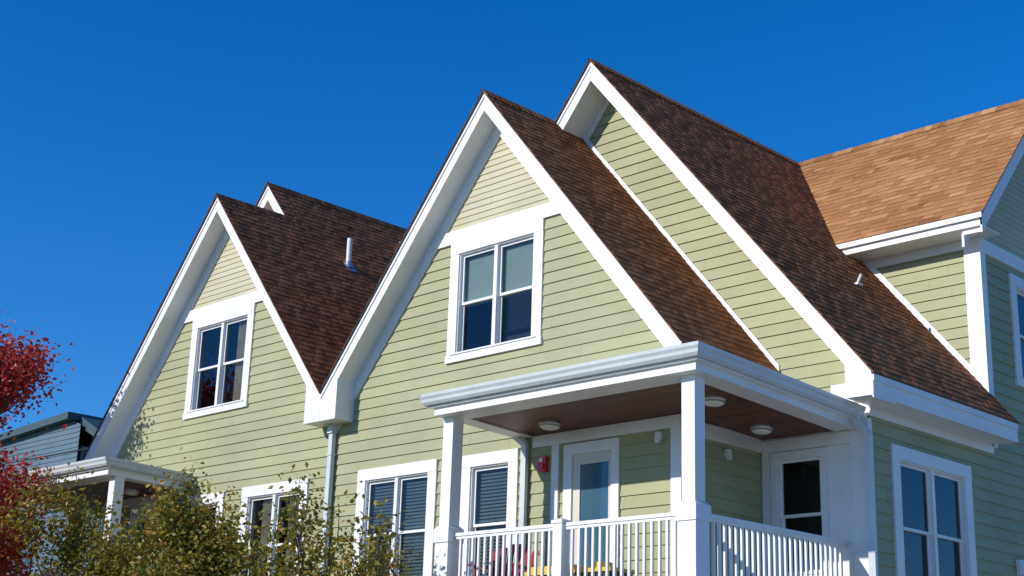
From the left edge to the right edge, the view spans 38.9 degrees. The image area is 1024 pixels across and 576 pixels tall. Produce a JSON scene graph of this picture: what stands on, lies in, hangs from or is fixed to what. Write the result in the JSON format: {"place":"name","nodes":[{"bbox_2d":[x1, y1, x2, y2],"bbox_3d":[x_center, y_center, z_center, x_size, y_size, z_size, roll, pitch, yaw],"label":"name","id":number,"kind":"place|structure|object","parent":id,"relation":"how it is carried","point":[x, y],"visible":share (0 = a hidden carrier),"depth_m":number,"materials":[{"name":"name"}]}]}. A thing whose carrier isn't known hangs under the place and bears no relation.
{"place":"outdoors","nodes":[
{"label":"outdoors","id":0,"kind":"place"},
{"bbox_2d":[3,448,87,464],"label":"power line","id":1,"kind":"object","parent":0,"point":[48,455],"visible":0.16,"depth_m":56.93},
{"bbox_2d":[0,421,101,575],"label":"walls","id":2,"kind":"structure","parent":0,"point":[53,440],"depth_m":63.10,"materials":[{"name":"blue wood"}]},
{"bbox_2d":[11,541,33,572],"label":"windows","id":3,"kind":"structure","parent":2,"relation":"attached to","point":[26,561],"depth_m":62.54,"materials":[{"name":"glass"}]},
{"bbox_2d":[0,411,102,449],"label":"roof edges","id":4,"kind":"object","parent":2,"relation":"on","point":[89,425],"visible":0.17,"depth_m":63.49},
{"bbox_2d":[33,481,167,511],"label":"porch ceiling","id":5,"kind":"structure","parent":0,"point":[96,488],"depth_m":28.76,"materials":[{"name":"brown wood"}]},
{"bbox_2d":[54,488,139,503],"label":"lamp rims","id":6,"kind":"object","parent":5,"relation":"attached to","point":[132,489],"visible":0.37,"depth_m":28.08,"materials":[{"name":"white metal"}]},
{"bbox_2d":[55,490,138,506],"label":"lamp diffusers","id":7,"kind":"object","parent":6,"relation":"attached to","point":[126,493],"visible":0.45,"depth_m":28.12,"materials":[{"name":"white glass"}]},
{"bbox_2d":[0,0,1023,433],"label":"sky","id":8,"kind":"structure","parent":0,"point":[123,122],"materials":[{"name":"blue"}]},
{"bbox_2d":[472,382,832,439],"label":"porch ceiling","id":9,"kind":"structure","parent":0,"point":[738,414],"depth_m":19.81,"materials":[{"name":"brown wood"}]},
{"bbox_2d":[539,395,772,432],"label":"lamp rims","id":10,"kind":"object","parent":9,"relation":"attached to","point":[706,397],"visible":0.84,"depth_m":19.96,"materials":[{"name":"white metal"}]},
{"bbox_2d":[540,398,771,434],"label":"lamp diffusers","id":11,"kind":"object","parent":10,"relation":"attached to","point":[707,403],"visible":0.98,"depth_m":19.98,"materials":[{"name":"white glass"}]},
{"label":"lawn","id":12,"kind":"structure","parent":0,"visible":0},
{"bbox_2d":[0,485,66,575],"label":"rust shrub","id":13,"kind":"object","parent":12,"relation":"on","point":[4,569],"visible":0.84,"depth_m":24.74,"materials":[{"name":"red plant"}]},
{"bbox_2d":[0,311,100,574],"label":"red maple tree","id":14,"kind":"object","parent":12,"relation":"on","point":[18,371],"visible":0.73,"depth_m":28.97,"materials":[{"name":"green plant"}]},
{"bbox_2d":[0,457,151,575],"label":"crabapple shrub","id":15,"kind":"object","parent":12,"relation":"on","point":[113,558],"visible":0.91,"depth_m":23.94,"materials":[{"name":"green plant"}]},
{"bbox_2d":[3,186,329,575],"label":"white trim","id":16,"kind":"structure","parent":12,"relation":"on","point":[176,313],"depth_m":28.72,"materials":[{"name":"paint"}]},
{"bbox_2d":[7,466,187,514],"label":"porch beams","id":17,"kind":"structure","parent":16,"relation":"attached to","point":[102,474],"depth_m":27.31,"materials":[{"name":"white wood"}]},
{"bbox_2d":[1,456,193,484],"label":"porch gutter","id":18,"kind":"object","parent":16,"relation":"attached to","point":[98,462],"visible":0.64,"depth_m":27.17,"materials":[{"name":"white metal"}]},
{"bbox_2d":[132,514,152,572],"bbox_3d":[-7.282,5.559,28.385,0.750,2.240,0.040,-14,-23,43],"label":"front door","id":19,"kind":"structure","parent":16,"relation":"attached to","point":[137,516],"depth_m":28.78,"materials":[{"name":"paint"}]},
{"bbox_2d":[133,523,148,572],"bbox_3d":[-7.300,5.399,28.461,0.540,1.590,0.014,-14,-23,43],"label":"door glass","id":20,"kind":"object","parent":19,"relation":"attached to","point":[142,536],"visible":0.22,"depth_m":28.65,"materials":[{"name":"glass"}]},
{"bbox_2d":[206,507,215,528],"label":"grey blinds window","id":21,"kind":"structure","parent":16,"relation":"on","point":[212,516],"depth_m":27.27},
{"bbox_2d":[233,320,299,575],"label":"curtains","id":22,"kind":"object","parent":16,"relation":"attached to","point":[239,373],"visible":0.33,"depth_m":27.65,"materials":[{"name":"fabric"}]},
{"bbox_2d":[198,322,371,575],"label":"room interior","id":23,"kind":"object","parent":16,"relation":"attached to","point":[209,377],"visible":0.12,"depth_m":28.95,"materials":[{"name":"black"}]},
{"bbox_2d":[82,182,509,461],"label":"shingle roof","id":24,"kind":"structure","parent":16,"relation":"on","point":[319,292],"depth_m":28.73,"materials":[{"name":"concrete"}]},
{"bbox_2d":[83,184,318,458],"bbox_3d":[-5.741,1.535,32.470,6.488,6.182,14.276,1,-17,2],"label":"drip edge","id":25,"kind":"object","parent":24,"relation":"attached to","point":[165,298],"visible":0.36,"depth_m":29.26,"materials":[{"name":"white metal"}]},
{"bbox_2d":[343,248,395,271],"bbox_3d":[-2.903,-0.625,30.929,0.372,1.260,2.548,-6,-18,23],"label":"pipe flashing","id":26,"kind":"object","parent":24,"relation":"attached to","point":[349,265],"visible":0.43,"depth_m":29.77,"materials":[{"name":"metal"}]},
{"bbox_2d":[346,238,399,260],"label":"vent pipes","id":27,"kind":"object","parent":24,"relation":"attached to","point":[349,249],"visible":0.52,"depth_m":29.90,"materials":[{"name":"white plastic"}]},
{"bbox_2d":[320,423,337,575],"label":"valley downspout","id":28,"kind":"object","parent":16,"relation":"attached to","point":[332,428],"visible":0.74,"depth_m":24.68,"materials":[{"name":"metal"}]},
{"bbox_2d":[115,462,265,575],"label":"crabapple shrub","id":29,"kind":"object","parent":12,"relation":"on","point":[148,548],"visible":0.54,"depth_m":21.56,"materials":[{"name":"green plant"}]},
{"bbox_2d":[141,447,287,575],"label":"crabapple shrub","id":30,"kind":"object","parent":12,"relation":"on","point":[219,564],"visible":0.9,"depth_m":21.25,"materials":[{"name":"green plant"}]},
{"bbox_2d":[192,237,256,309],"bbox_3d":[-7.128,4.902,32.547,6.775,12.103,11.833,-1,-17,9],"label":"gable siding","id":31,"kind":"object","parent":12,"relation":"on","point":[229,277],"visible":0.21,"depth_m":28.63,"materials":[{"name":"beige paint"}]},
{"bbox_2d":[220,462,368,575],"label":"crabapple shrub","id":32,"kind":"object","parent":12,"relation":"on","point":[299,558],"visible":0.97,"depth_m":19.61,"materials":[{"name":"green plant"}]},
{"bbox_2d":[311,493,415,575],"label":"crabapple shrub","id":33,"kind":"object","parent":12,"relation":"on","point":[378,565],"visible":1,"depth_m":18.96,"materials":[{"name":"green plant"}]},
{"bbox_2d":[116,301,633,575],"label":"clapboard siding","id":34,"kind":"object","parent":12,"relation":"on","point":[266,436],"visible":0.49,"depth_m":27.06,"materials":[{"name":"green paint"}]},
{"bbox_2d":[319,62,1023,575],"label":"white trim","id":35,"kind":"structure","parent":12,"relation":"on","point":[453,546],"depth_m":21.14,"materials":[{"name":"paint"}]},
{"bbox_2d":[572,450,610,563],"bbox_3d":[1.130,3.428,20.375,0.750,2.240,0.040,-14,-23,43],"label":"front door","id":36,"kind":"structure","parent":35,"relation":"attached to","point":[579,460],"depth_m":20.66,"materials":[{"name":"paint"}]},
{"bbox_2d":[580,461,608,566],"bbox_3d":[1.163,3.255,20.404,0.540,1.590,0.014,-14,-23,43],"label":"door glass","id":37,"kind":"object","parent":36,"relation":"attached to","point":[594,493],"visible":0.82,"depth_m":20.46,"materials":[{"name":"glass"}]},
{"bbox_2d":[418,341,865,417],"bbox_3d":[1.747,1.648,20.221,5.000,0.307,3.730,-14,-23,43],"label":"porch gutter","id":38,"kind":"object","parent":35,"relation":"attached to","point":[712,354],"visible":0.77,"depth_m":18.61,"materials":[{"name":"white metal"}]},
{"bbox_2d":[429,357,855,438],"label":"porch beams","id":39,"kind":"structure","parent":35,"relation":"attached to","point":[728,381],"depth_m":18.87,"materials":[{"name":"white wood"}]},
{"bbox_2d":[320,57,1018,469],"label":"shingle roof","id":40,"kind":"structure","parent":35,"relation":"on","point":[762,193],"depth_m":22.52,"materials":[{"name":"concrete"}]},
{"bbox_2d":[855,274,862,285],"bbox_3d":[5.473,-0.116,23.011,0.160,0.239,0.190,-14,-23,43],"label":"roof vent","id":41,"kind":"object","parent":40,"relation":"attached to","point":[858,280],"visible":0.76,"depth_m":22.99,"materials":[{"name":"white plastic"}]},
{"bbox_2d":[319,59,1023,423],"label":"drip edge","id":42,"kind":"object","parent":35,"relation":"on","point":[613,255],"visible":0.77,"depth_m":23.27,"materials":[{"name":"white metal"}]},
{"bbox_2d":[511,411,877,575],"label":"downspouts","id":43,"kind":"object","parent":35,"relation":"attached to","point":[862,427],"visible":0.73,"depth_m":19.51,"materials":[{"name":"metal"}]},
{"bbox_2d":[370,239,1023,575],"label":"window frames","id":44,"kind":"structure","parent":35,"relation":"attached to","point":[1020,311],"depth_m":23.13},
{"bbox_2d":[370,249,1023,575],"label":"window panes","id":45,"kind":"object","parent":35,"relation":"attached to","point":[802,487],"visible":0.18,"depth_m":21.66,"materials":[{"name":"glass"}]},
{"bbox_2d":[798,99,1023,244],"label":"wing roof","id":46,"kind":"structure","parent":35,"relation":"on","point":[951,168],"depth_m":25.20,"materials":[{"name":"wood"}]},
{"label":"porch floor","id":47,"kind":"structure","parent":35,"relation":"on","visible":0},
{"bbox_2d":[468,544,539,575],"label":"adirondack chair","id":48,"kind":"object","parent":47,"relation":"on","point":[506,562],"visible":0.44,"depth_m":20.49,"materials":[{"name":"red paint"}]},
{"bbox_2d":[524,561,634,575],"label":"chair","id":49,"kind":"object","parent":47,"relation":"on","point":[589,570],"visible":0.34,"depth_m":18.72,"materials":[{"name":"yellow plastic"}]},
{"bbox_2d":[328,103,1023,575],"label":"clapboard siding","id":50,"kind":"object","parent":12,"relation":"on","point":[588,313],"visible":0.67,"depth_m":22.16,"materials":[{"name":"green paint"}]},
{"bbox_2d":[537,456,547,472],"bbox_3d":[0.444,2.587,21.268,0.155,0.220,0.095,-14,-23,43],"label":"fire alarm","id":51,"kind":"object","parent":50,"relation":"attached to","point":[542,466],"visible":1,"depth_m":21.23,"materials":[{"name":"red plastic"}]},
{"bbox_2d":[655,431,731,459],"bbox_3d":[2.518,2.191,20.053,1.235,0.270,0.115,9,-18,-23],"label":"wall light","id":52,"kind":"object","parent":50,"relation":"attached to","point":[727,452],"visible":1,"depth_m":19.87,"materials":[{"name":"white plastic"}]},
{"bbox_2d":[1016,559,1023,575],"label":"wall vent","id":53,"kind":"object","parent":50,"relation":"attached to","point":[1020,566],"depth_m":22.05,"materials":[{"name":"white plastic"}]},
{"bbox_2d":[448,137,1023,259],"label":"gable siding","id":54,"kind":"object","parent":12,"relation":"on","point":[508,185],"visible":0.52,"depth_m":23.68,"materials":[{"name":"beige paint"}]}
]}

